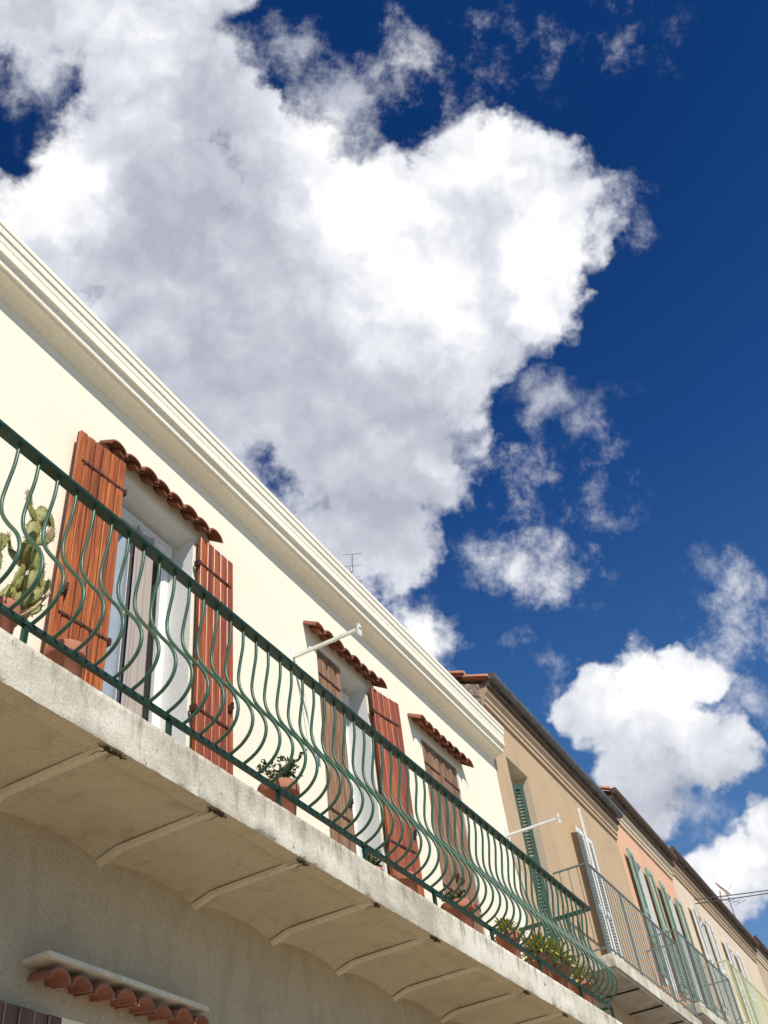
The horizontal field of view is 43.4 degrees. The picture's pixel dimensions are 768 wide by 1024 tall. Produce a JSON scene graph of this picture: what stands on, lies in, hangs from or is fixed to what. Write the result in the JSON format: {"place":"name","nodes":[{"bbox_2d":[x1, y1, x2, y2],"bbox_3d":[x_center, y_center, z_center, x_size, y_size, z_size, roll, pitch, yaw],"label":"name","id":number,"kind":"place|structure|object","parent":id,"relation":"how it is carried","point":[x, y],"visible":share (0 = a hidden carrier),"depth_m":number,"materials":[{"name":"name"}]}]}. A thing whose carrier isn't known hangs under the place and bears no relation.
{"place":"outdoors","nodes":[
{"label":"outdoors","id":0,"kind":"place"},
{"bbox_2d":[0,218,621,1023],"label":"house","id":1,"kind":"structure","parent":0,"point":[220,612],"depth_m":6.03,"materials":[{"name":"paint"}]},
{"bbox_2d":[0,488,57,634],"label":"potted plant","id":2,"kind":"object","parent":1,"relation":"on","point":[17,589],"visible":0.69,"depth_m":4.40,"materials":[{"name":"plant"}]},
{"bbox_2d":[44,639,88,677],"bbox_3d":[-1.451,0.758,4.367,0.194,0.320,0.193,-25,-46,17],"label":"potted plant","id":3,"kind":"object","parent":1,"relation":"on","point":[63,660],"visible":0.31,"depth_m":4.37,"materials":[{"name":"ceramic"}]},
{"bbox_2d":[102,507,171,728],"bbox_3d":[-1.630,0.890,5.977,0.153,2.370,0.846,-25,-46,17],"label":"door","id":4,"kind":"structure","parent":1,"relation":"in","point":[113,663],"depth_m":6.26,"materials":[{"name":"white glass"}]},
{"bbox_2d":[256,748,306,814],"bbox_3d":[-0.587,1.648,5.621,0.282,0.562,0.305,13,-47,-22],"label":"potted plant","id":5,"kind":"object","parent":1,"relation":"on","point":[284,780],"visible":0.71,"depth_m":5.60,"materials":[{"name":"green plant"}]},
{"bbox_2d":[342,692,359,855],"bbox_3d":[-0.407,2.293,7.654,0.153,2.370,0.816,-25,-46,17],"label":"door","id":6,"kind":"structure","parent":1,"relation":"in","point":[345,699],"depth_m":8.29,"materials":[{"name":"white glass"}]},
{"bbox_2d":[367,850,382,870],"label":"potted plant","id":7,"kind":"object","parent":1,"relation":"on","point":[372,860],"visible":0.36,"depth_m":6.39,"materials":[{"name":"green plant"}]},
{"bbox_2d":[391,871,417,891],"bbox_3d":[0.148,2.619,6.559,0.205,0.280,0.204,-25,-46,17],"label":"potted plant","id":8,"kind":"object","parent":1,"relation":"on","point":[405,880],"visible":0.27,"depth_m":6.55,"materials":[{"name":"ceramic"}]},
{"bbox_2d":[440,889,474,928],"bbox_3d":[0.562,3.040,7.204,0.259,0.465,0.258,-25,-46,17],"label":"potted plant","id":9,"kind":"object","parent":1,"relation":"on","point":[454,912],"visible":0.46,"depth_m":7.16,"materials":[{"name":"green plant"}]},
{"bbox_2d":[488,917,529,958],"bbox_3d":[1.000,3.467,7.726,0.407,0.467,0.369,-25,-46,17],"label":"potted plant","id":10,"kind":"object","parent":1,"relation":"on","point":[505,944],"visible":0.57,"depth_m":7.73,"materials":[{"name":"green plant"}]},
{"bbox_2d":[520,932,573,978],"bbox_3d":[1.357,3.832,8.213,0.538,0.527,0.487,-25,-46,17],"label":"potted plant","id":11,"kind":"object","parent":1,"relation":"on","point":[546,971],"visible":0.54,"depth_m":8.21,"materials":[{"name":"green plant"}]},
{"bbox_2d":[545,934,589,990],"bbox_3d":[1.538,4.047,8.498,0.541,0.566,0.599,-25,-46,17],"label":"potted plant","id":12,"kind":"object","parent":1,"relation":"on","point":[561,981],"visible":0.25,"depth_m":8.48,"materials":[{"name":"green plant"}]},
{"bbox_2d":[570,961,598,1004],"bbox_3d":[1.802,4.351,8.781,0.354,0.458,0.362,9,-46,-18],"label":"potted plant","id":13,"kind":"object","parent":1,"relation":"on","point":[588,998],"visible":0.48,"depth_m":8.73,"materials":[{"name":"green plant"}]},
{"bbox_2d":[0,0,767,947],"label":"sky","id":14,"kind":"structure","parent":0,"point":[476,291],"materials":[{"name":"blue"}]},
{"bbox_2d":[448,670,701,1023],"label":"house","id":15,"kind":"structure","parent":0,"point":[542,775],"depth_m":12.16,"materials":[{"name":"paint"}]},
{"bbox_2d":[599,786,743,1023],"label":"house","id":16,"kind":"structure","parent":0,"point":[648,856],"depth_m":15.62,"materials":[{"name":"paint"}]},
{"bbox_2d":[753,935,767,995],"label":"house","id":17,"kind":"structure","parent":0,"point":[762,959],"depth_m":23.12,"materials":[{"name":"paint"}]},
{"label":"ground","id":18,"kind":"structure","parent":0,"visible":0},
{"bbox_2d":[667,845,767,1023],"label":"house","id":19,"kind":"structure","parent":18,"relation":"on","point":[726,943],"depth_m":18.95,"materials":[{"name":"paint"}]},
{"bbox_3d":[19.100,9.487,18.471,1.200,10.600,0.251,-25,-46,17],"label":"utility pole","id":20,"kind":"object","parent":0,"visible":0},
{"bbox_2d":[694,890,767,903],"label":"overhead cable","id":21,"kind":"object","parent":20,"relation":"attached to","point":[731,895],"visible":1,"depth_m":18.78,"materials":[{"name":"grey metal"}]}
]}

